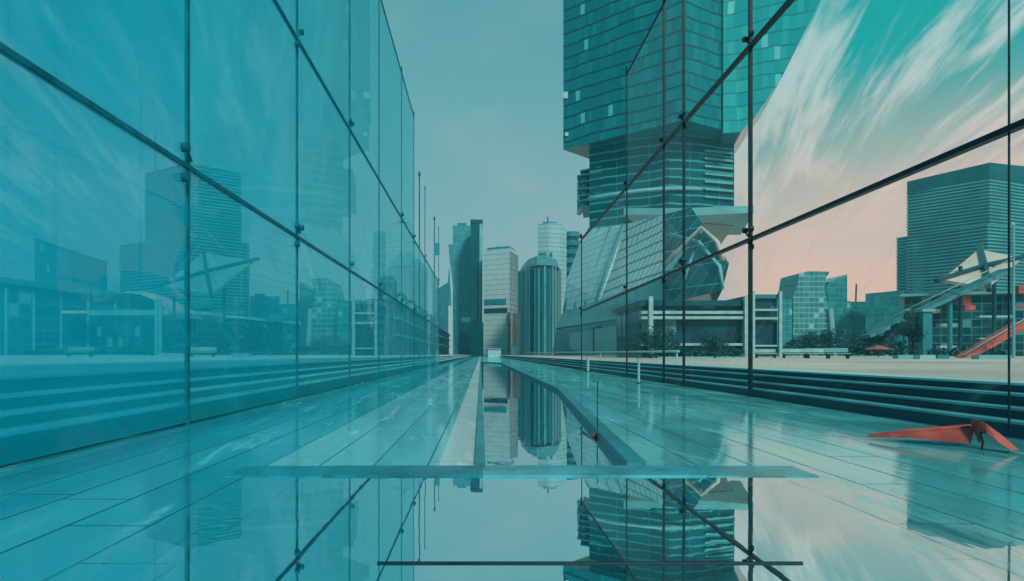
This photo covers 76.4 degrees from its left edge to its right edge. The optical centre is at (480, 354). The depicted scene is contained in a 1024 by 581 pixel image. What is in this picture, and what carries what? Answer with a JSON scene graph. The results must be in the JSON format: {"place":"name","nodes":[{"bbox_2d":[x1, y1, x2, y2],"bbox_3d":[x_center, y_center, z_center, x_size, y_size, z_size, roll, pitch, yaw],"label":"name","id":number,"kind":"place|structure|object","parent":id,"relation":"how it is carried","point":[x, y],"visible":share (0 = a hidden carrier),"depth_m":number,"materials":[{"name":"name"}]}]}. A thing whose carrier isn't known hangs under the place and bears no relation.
{"place":"outdoors","nodes":[
{"label":"outdoors","id":0,"kind":"place"},
{"bbox_2d":[0,354,452,374],"bbox_3d":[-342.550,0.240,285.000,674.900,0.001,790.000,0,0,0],"label":"plaza","id":1,"kind":"structure","parent":0,"point":[17,364],"depth_m":24.66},
{"bbox_2d":[35,239,106,290],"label":"wedge block","id":2,"kind":"structure","parent":1,"relation":"on","point":[51,267],"depth_m":284.92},
{"bbox_2d":[67,347,94,356],"bbox_3d":[-35.960,-0.210,58.260,2.400,0.900,0.520,0,0,0],"label":"park bench","id":3,"kind":"object","parent":1,"relation":"on","point":[81,349],"visible":1,"depth_m":58.46,"materials":[{"name":"metal"}]},
{"bbox_2d":[0,277,163,354],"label":"long block","id":4,"kind":"structure","parent":1,"relation":"on","point":[34,315],"depth_m":168.08,"materials":[{"name":"teal glass"}]},
{"bbox_2d":[23,346,154,354],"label":"hedge","id":5,"kind":"object","parent":1,"relation":"on","point":[47,350],"visible":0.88,"depth_m":119.45,"materials":[{"name":"green plant"}]},
{"bbox_2d":[89,291,201,354],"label":"dome hall","id":6,"kind":"structure","parent":1,"relation":"on","point":[133,329],"depth_m":164.00,"materials":[{"name":"teal glass"}]},
{"bbox_2d":[158,346,183,356],"bbox_3d":[-26.290,-0.271,55.465,2.000,1.021,0.930,0,0,0],"label":"planter box","id":7,"kind":"object","parent":1,"relation":"on","point":[170,354],"visible":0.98,"depth_m":55.00,"materials":[{"name":"white paint"}]},
{"bbox_2d":[119,151,249,316],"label":"louvred tower","id":8,"kind":"structure","parent":1,"relation":"on","point":[155,256],"depth_m":465.10,"materials":[{"name":"blue glass"}]},
{"bbox_2d":[190,347,216,356],"bbox_3d":[-25.800,-0.210,60.260,2.400,0.900,0.520,0,0,0],"label":"park bench","id":9,"kind":"object","parent":1,"relation":"on","point":[203,349],"visible":0.95,"depth_m":60.46,"materials":[{"name":"white paint"}]},
{"bbox_2d":[151,247,259,352],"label":"roof canopy","id":10,"kind":"object","parent":1,"relation":"on","point":[211,275],"visible":0.88,"depth_m":151.69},
{"bbox_2d":[212,321,249,352],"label":"broadleaf tree","id":11,"kind":"object","parent":1,"relation":"on","point":[223,340],"visible":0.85,"depth_m":103.66,"materials":[{"name":"green plant"}]},
{"bbox_2d":[162,300,300,354],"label":"podium","id":12,"kind":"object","parent":1,"relation":"on","point":[277,325],"visible":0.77,"depth_m":205.00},
{"bbox_2d":[193,345,287,354],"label":"hedge","id":13,"kind":"object","parent":1,"relation":"on","point":[261,352],"visible":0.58,"depth_m":129.43,"materials":[{"name":"green plant"}]},
{"bbox_2d":[232,348,251,356],"bbox_3d":[-21.615,-0.281,58.400,1.809,1.042,0.800,0,0,0],"label":"planter box","id":14,"kind":"object","parent":1,"relation":"on","point":[242,355],"visible":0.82,"depth_m":58.00,"materials":[{"name":"white"}]},
{"bbox_2d":[241,321,276,355],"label":"broadleaf tree","id":15,"kind":"object","parent":1,"relation":"on","point":[254,333],"visible":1,"depth_m":99.46,"materials":[{"name":"green plant"}]},
{"bbox_2d":[250,290,295,321],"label":"office block","id":16,"kind":"structure","parent":1,"relation":"on","point":[262,305],"depth_m":470.00,"materials":[{"name":"glass"}]},
{"bbox_2d":[263,336,290,354],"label":"broadleaf tree","id":17,"kind":"object","parent":1,"relation":"on","point":[282,347],"visible":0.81,"depth_m":119.63,"materials":[{"name":"green plant"}]},
{"bbox_2d":[294,342,348,354],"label":"hedge","id":18,"kind":"object","parent":1,"relation":"on","point":[302,349],"visible":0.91,"depth_m":149.58,"materials":[{"name":"green plant"}]},
{"bbox_2d":[300,335,342,352],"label":"broadleaf tree","id":19,"kind":"object","parent":1,"relation":"on","point":[323,342],"visible":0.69,"depth_m":189.01,"materials":[{"name":"green plant"}]},
{"bbox_2d":[298,278,351,354],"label":"sail tower","id":20,"kind":"structure","parent":1,"relation":"on","point":[317,309],"depth_m":420.00,"materials":[{"name":"teal glass"}]},
{"bbox_2d":[337,300,351,354],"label":"office block","id":21,"kind":"structure","parent":1,"relation":"on","point":[343,318],"depth_m":400.00,"materials":[{"name":"teal glass"}]},
{"bbox_2d":[352,298,386,355],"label":"shop block","id":22,"kind":"structure","parent":1,"relation":"on","point":[364,327],"depth_m":118.60,"materials":[{"name":"teal glass"}]},
{"bbox_2d":[380,276,396,298],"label":"office block","id":23,"kind":"structure","parent":1,"relation":"on","point":[387,279],"depth_m":418.02,"materials":[{"name":"teal glass"}]},
{"bbox_2d":[366,283,450,354],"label":"arcade row","id":24,"kind":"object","parent":1,"relation":"on","point":[393,328],"visible":0.82,"depth_m":155.47,"materials":[{"name":"teal glass"}]},
{"bbox_2d":[436,271,451,332],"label":"stepped block","id":25,"kind":"structure","parent":1,"relation":"on","point":[444,296],"depth_m":400.00,"materials":[{"name":"teal glass"}]},
{"bbox_2d":[448,223,470,354],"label":"office tower","id":26,"kind":"structure","parent":1,"relation":"on","point":[460,255],"depth_m":469.00,"materials":[{"name":"teal glass"}]},
{"bbox_2d":[459,317,482,355],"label":"block","id":27,"kind":"structure","parent":1,"relation":"on","point":[470,338],"depth_m":380.00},
{"bbox_2d":[0,356,475,465],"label":"pavement","id":28,"kind":"structure","parent":0,"point":[263,434],"depth_m":7.78,"materials":[{"name":"teal tile"}]},
{"bbox_2d":[0,0,439,433],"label":"glass wall","id":29,"kind":"structure","parent":28,"relation":"on","point":[124,65],"depth_m":7.64,"materials":[{"name":"teal glass"}]},
{"bbox_2d":[0,355,473,464],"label":"stone steps","id":30,"kind":"structure","parent":28,"relation":"on","point":[35,421],"depth_m":8.44,"materials":[{"name":"teal stone"}]},
{"bbox_2d":[418,171,420,361],"bbox_3d":[-4.400,-6.070,46.512,0.222,14.041,0.222,0,0,-22],"label":"slim post","id":31,"kind":"object","parent":28,"relation":"on","point":[419,174],"visible":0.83,"depth_m":46.47,"materials":[{"name":"teal metal"}]},
{"bbox_2d":[433,216,439,359],"bbox_3d":[-4.210,-6.044,61.538,0.620,13.988,0.240,0,0,0],"label":"slim post","id":32,"kind":"object","parent":28,"relation":"on","point":[436,248],"visible":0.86,"depth_m":61.50,"materials":[{"name":"teal metal"}]},
{"bbox_2d":[0,466,480,580],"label":"wet pavement","id":33,"kind":"structure","parent":0,"point":[135,523],"depth_m":3.60,"materials":[{"name":"teal tile"}]},
{"bbox_2d":[265,356,479,465],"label":"pavement","id":34,"kind":"structure","parent":0,"point":[414,426],"depth_m":7.88,"materials":[{"name":"teal tile"}]},
{"bbox_2d":[470,219,482,321],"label":"slab tower","id":35,"kind":"structure","parent":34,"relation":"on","point":[476,268],"depth_m":440.00,"materials":[{"name":"teal glass"}]},
{"bbox_2d":[439,356,480,464],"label":"path","id":36,"kind":"structure","parent":0,"point":[460,448],"depth_m":7.88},
{"bbox_2d":[0,0,1023,353],"label":"sky","id":37,"kind":"structure","parent":0,"point":[870,92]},
{"bbox_2d":[481,363,619,464],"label":"water","id":38,"kind":"structure","parent":0,"point":[528,421],"depth_m":8.95,"materials":[{"name":"teal liquid"}]},
{"bbox_2d":[592,381,597,436],"bbox_3d":[1.420,0.674,7.900,0.120,0.689,0.060,0,0,0],"label":"float marker","id":39,"kind":"object","parent":38,"relation":"on","point":[594,434],"visible":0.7,"depth_m":7.89,"materials":[{"name":"metal"}]},
{"bbox_2d":[563,0,819,243],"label":"tall tower","id":40,"kind":"structure","parent":0,"point":[603,40],"depth_m":166.47,"materials":[{"name":"teal glass"}]},
{"bbox_2d":[481,466,1023,580],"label":"wet pavement","id":41,"kind":"structure","parent":0,"point":[897,523],"depth_m":3.60,"materials":[{"name":"teal liquid"}]},
{"bbox_2d":[225,465,818,476],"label":"stone beam","id":42,"kind":"structure","parent":41,"relation":"on","point":[517,471],"depth_m":5.22,"materials":[{"name":"stone"}]},
{"bbox_2d":[377,561,802,563],"bbox_3d":[0.495,0.949,2.950,1.930,0.017,0.017,0,0,0],"label":"metal rod","id":43,"kind":"object","parent":41,"relation":"on","point":[589,562],"visible":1,"depth_m":2.94,"materials":[{"name":"metal"}]},
{"bbox_2d":[481,356,1023,465],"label":"pavement","id":44,"kind":"structure","parent":0,"point":[649,422],"depth_m":8.09,"materials":[{"name":"teal tile"}]},
{"bbox_2d":[475,362,484,465],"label":"kerb","id":45,"kind":"structure","parent":44,"relation":"on","point":[480,451],"depth_m":7.63,"materials":[{"name":"stone"}]},
{"bbox_2d":[487,348,501,356],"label":"kiosk","id":46,"kind":"object","parent":44,"relation":"on","point":[494,352],"visible":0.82,"depth_m":210.00,"materials":[{"name":"white paint"}]},
{"bbox_2d":[481,362,645,464],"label":"kerb","id":47,"kind":"structure","parent":44,"relation":"on","point":[622,452],"depth_m":7.89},
{"bbox_2d":[586,355,589,371],"bbox_3d":[5.806,0.503,35.185,0.266,0.894,0.266,0,0,0],"label":"bollard","id":48,"kind":"object","parent":44,"relation":"on","point":[587,363],"visible":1,"depth_m":35.12,"materials":[{"name":"white metal"}]},
{"bbox_2d":[636,357,640,383],"bbox_3d":[5.130,0.513,21.111,0.160,0.873,0.160,0,0,0],"label":"bollard","id":49,"kind":"object","parent":44,"relation":"on","point":[638,370],"visible":1,"depth_m":21.07,"materials":[{"name":"silver metal"}]},
{"bbox_2d":[501,355,1023,437],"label":"stone steps","id":50,"kind":"structure","parent":44,"relation":"on","point":[943,401],"depth_m":10.99,"materials":[{"name":"stone"}]},
{"bbox_2d":[531,350,679,363],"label":"handrail","id":51,"kind":"object","parent":50,"relation":"on","point":[668,351],"visible":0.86,"depth_m":32.89,"materials":[{"name":"silver metal"}]},
{"bbox_2d":[579,0,1023,437],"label":"glass wall","id":52,"kind":"structure","parent":44,"relation":"on","point":[997,134],"depth_m":14.43,"materials":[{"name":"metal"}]},
{"bbox_2d":[868,419,1018,449],"bbox_3d":[4.880,0.811,6.859,0.556,0.280,1.317,0,0,-39],"label":"ribbon sculpture","id":53,"kind":"object","parent":44,"relation":"on","point":[960,433],"visible":1,"depth_m":6.81,"materials":[{"name":"pink paint"}]},
{"bbox_2d":[507,355,1023,380],"bbox_3d":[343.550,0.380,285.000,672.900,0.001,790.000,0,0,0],"label":"plaza","id":54,"kind":"structure","parent":0,"point":[970,368],"depth_m":23.91,"materials":[{"name":"grey concrete"}]},
{"bbox_2d":[483,246,519,355],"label":"office tower","id":55,"kind":"structure","parent":54,"relation":"on","point":[501,322],"depth_m":425.40,"materials":[{"name":"metal"}]},
{"bbox_2d":[511,344,520,354],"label":"kiosk","id":56,"kind":"object","parent":54,"relation":"on","point":[515,349],"visible":0.82,"depth_m":230.00,"materials":[{"name":"white paint"}]},
{"bbox_2d":[518,271,520,313],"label":"thin tower","id":57,"kind":"structure","parent":54,"relation":"on","point":[519,272],"depth_m":600.00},
{"bbox_2d":[520,256,560,354],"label":"striped tower","id":58,"kind":"structure","parent":54,"relation":"on","point":[540,296],"depth_m":352.44,"materials":[{"name":"teal glass"}]},
{"bbox_2d":[538,217,579,314],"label":"curved tower","id":59,"kind":"structure","parent":54,"relation":"on","point":[559,243],"depth_m":521.30,"materials":[{"name":"glass"}]},
{"bbox_2d":[552,208,728,354],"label":"exhibition hall","id":60,"kind":"structure","parent":54,"relation":"on","point":[704,280],"depth_m":113.14,"materials":[{"name":"glass"}]},
{"bbox_2d":[593,326,601,354],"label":"street lamp","id":61,"kind":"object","parent":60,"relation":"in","point":[594,328],"depth_m":118.09,"materials":[{"name":"metal"}]},
{"bbox_2d":[632,324,680,357],"bbox_3d":[16.958,-1.234,62.029,4.102,3.242,4.042,0,0,-15],"label":"broadleaf tree","id":62,"kind":"object","parent":54,"relation":"on","point":[655,342],"visible":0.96,"depth_m":61.50,"materials":[{"name":"green plant"}]},
{"bbox_2d":[613,296,747,357],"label":"glass pavilion","id":63,"kind":"structure","parent":54,"relation":"on","point":[720,317],"depth_m":70.60,"materials":[{"name":"white paint"}]},
{"bbox_2d":[646,349,745,357],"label":"hedge","id":64,"kind":"object","parent":54,"relation":"on","point":[732,353],"visible":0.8,"depth_m":65.21,"materials":[{"name":"green plant"}]},
{"bbox_2d":[699,328,738,357],"bbox_3d":[21.829,-1.021,60.110,3.113,2.830,3.934,0,0,-21],"label":"broadleaf tree","id":65,"kind":"object","parent":54,"relation":"on","point":[716,342],"visible":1,"depth_m":59.71,"materials":[{"name":"green plant"}]},
{"bbox_2d":[729,291,781,356],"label":"shop block","id":66,"kind":"structure","parent":54,"relation":"on","point":[765,317],"depth_m":100.60,"materials":[{"name":"white paint"}]},
{"bbox_2d":[754,349,777,357],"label":"park bench","id":67,"kind":"object","parent":54,"relation":"on","point":[763,351],"visible":1,"depth_m":66.46,"materials":[{"name":"white paint"}]},
{"bbox_2d":[777,299,791,354],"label":"office block","id":68,"kind":"structure","parent":54,"relation":"on","point":[786,320],"depth_m":380.00,"materials":[{"name":"teal glass"}]},
{"bbox_2d":[781,349,805,357],"bbox_3d":[30.070,-0.070,62.260,2.400,0.900,0.520,0,0,0],"label":"park bench","id":69,"kind":"object","parent":54,"relation":"on","point":[793,350],"visible":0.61,"depth_m":62.46,"materials":[{"name":"white paint"}]},
{"bbox_2d":[784,330,826,354],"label":"broadleaf tree","id":70,"kind":"object","parent":54,"relation":"on","point":[798,338],"visible":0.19,"depth_m":148.62,"materials":[{"name":"green plant"}]},
{"bbox_2d":[777,338,844,355],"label":"hedge","id":71,"kind":"object","parent":54,"relation":"on","point":[839,344],"visible":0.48,"depth_m":117.70,"materials":[{"name":"green plant"}]},
{"bbox_2d":[777,271,849,354],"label":"sail tower","id":72,"kind":"structure","parent":54,"relation":"on","point":[820,302],"depth_m":420.00,"materials":[{"name":"teal glass"}]},
{"bbox_2d":[805,348,824,357],"bbox_3d":[30.276,-0.070,58.260,2.200,0.900,0.520,0,0,0],"label":"park bench","id":73,"kind":"object","parent":54,"relation":"on","point":[813,350],"visible":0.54,"depth_m":58.46,"materials":[{"name":"white paint"}]},
{"bbox_2d":[801,328,844,354],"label":"broadleaf tree","id":74,"kind":"object","parent":54,"relation":"on","point":[810,339],"visible":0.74,"depth_m":140.25,"materials":[{"name":"green plant"}]},
{"bbox_2d":[824,348,850,358],"bbox_3d":[30.360,-0.070,55.260,2.000,0.900,0.520,0,0,0],"label":"park bench","id":75,"kind":"object","parent":54,"relation":"on","point":[836,350],"visible":1,"depth_m":55.46,"materials":[{"name":"concrete"}]},
{"bbox_2d":[850,284,864,354],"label":"office block","id":76,"kind":"structure","parent":54,"relation":"on","point":[857,315],"depth_m":430.00,"materials":[{"name":"metal"}]},
{"bbox_2d":[846,330,873,354],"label":"broadleaf tree","id":77,"kind":"object","parent":54,"relation":"on","point":[855,334],"visible":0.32,"depth_m":128.69,"materials":[{"name":"green plant"}]},
{"bbox_2d":[844,340,908,356],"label":"hedge","id":78,"kind":"object","parent":54,"relation":"on","point":[855,349],"visible":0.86,"depth_m":103.44,"materials":[{"name":"green plant"}]},
{"bbox_2d":[865,345,891,357],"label":"parasol","id":79,"kind":"object","parent":54,"relation":"on","point":[878,347],"visible":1,"depth_m":69.56,"materials":[{"name":"red fabric"}]},
{"bbox_2d":[863,330,898,351],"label":"broadleaf tree","id":80,"kind":"object","parent":54,"relation":"on","point":[874,341],"visible":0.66,"depth_m":109.81,"materials":[{"name":"green plant"}]},
{"bbox_2d":[865,291,903,354],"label":"office block","id":81,"kind":"structure","parent":54,"relation":"on","point":[880,306],"depth_m":396.40,"materials":[{"name":"teal glass"}]},
{"bbox_2d":[892,347,917,358],"bbox_3d":[36.251,-0.132,55.400,2.252,1.025,0.800,0,0,0],"label":"planter box","id":82,"kind":"object","parent":54,"relation":"on","point":[902,356],"visible":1,"depth_m":55.00,"materials":[{"name":"white concrete"}]},
{"bbox_2d":[889,308,932,354],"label":"broadleaf tree","id":83,"kind":"object","parent":54,"relation":"on","point":[910,328],"visible":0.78,"depth_m":91.09,"materials":[{"name":"green plant"}]},
{"bbox_2d":[913,347,935,358],"bbox_3d":[34.369,-0.120,50.400,1.262,1.001,0.800,0,0,0],"label":"planter box","id":84,"kind":"object","parent":54,"relation":"on","point":[924,356],"visible":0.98,"depth_m":50.00,"materials":[{"name":"white paint"}]},
{"bbox_2d":[914,309,935,354],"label":"concrete column","id":85,"kind":"structure","parent":54,"relation":"on","point":[925,319],"depth_m":89.50,"materials":[{"name":"teal concrete"}]},
{"bbox_2d":[860,259,1011,354],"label":"footbridge","id":86,"kind":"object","parent":54,"relation":"on","point":[948,298],"visible":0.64,"depth_m":104.24,"materials":[{"name":"white paint"}]},
{"bbox_2d":[933,348,948,358],"bbox_3d":[38.461,-0.083,54.400,1.117,0.925,0.800,0,0,0],"label":"planter box","id":87,"kind":"object","parent":54,"relation":"on","point":[942,356],"visible":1,"depth_m":54.00,"materials":[{"name":"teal concrete"}]},
{"bbox_2d":[896,163,1023,293],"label":"louvred tower","id":88,"kind":"structure","parent":54,"relation":"on","point":[955,217],"depth_m":422.81,"materials":[{"name":"teal glass"}]},
{"bbox_2d":[901,285,1023,355],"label":"podium","id":89,"kind":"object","parent":54,"relation":"on","point":[977,317],"visible":0.52,"depth_m":123.15,"materials":[{"name":"teal glass"}]},
{"bbox_2d":[927,344,1007,356],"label":"hedge","id":90,"kind":"object","parent":54,"relation":"on","point":[957,350],"visible":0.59,"depth_m":83.36,"materials":[{"name":"green plant"}]},
{"bbox_2d":[934,243,1023,348],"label":"roof canopy","id":91,"kind":"object","parent":54,"relation":"on","point":[980,260],"visible":0.8,"depth_m":111.75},
{"bbox_2d":[955,319,1023,357],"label":"red ramp","id":92,"kind":"structure","parent":54,"relation":"on","point":[999,336],"depth_m":62.69,"materials":[{"name":"pink paint"}]},
{"bbox_2d":[971,347,1011,358],"bbox_3d":[38.080,-0.169,48.330,2.874,1.098,0.940,0,0,0],"label":"planter box","id":93,"kind":"object","parent":54,"relation":"on","point":[984,356],"visible":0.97,"depth_m":48.00,"materials":[{"name":"white concrete"}]},
{"bbox_2d":[1010,222,1014,357],"bbox_3d":[49.100,-5.926,60.000,0.448,12.612,0.280,0,0,0],"label":"lamp post","id":94,"kind":"object","parent":54,"relation":"on","point":[1012,224],"visible":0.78,"depth_m":59.92,"materials":[{"name":"black metal"}]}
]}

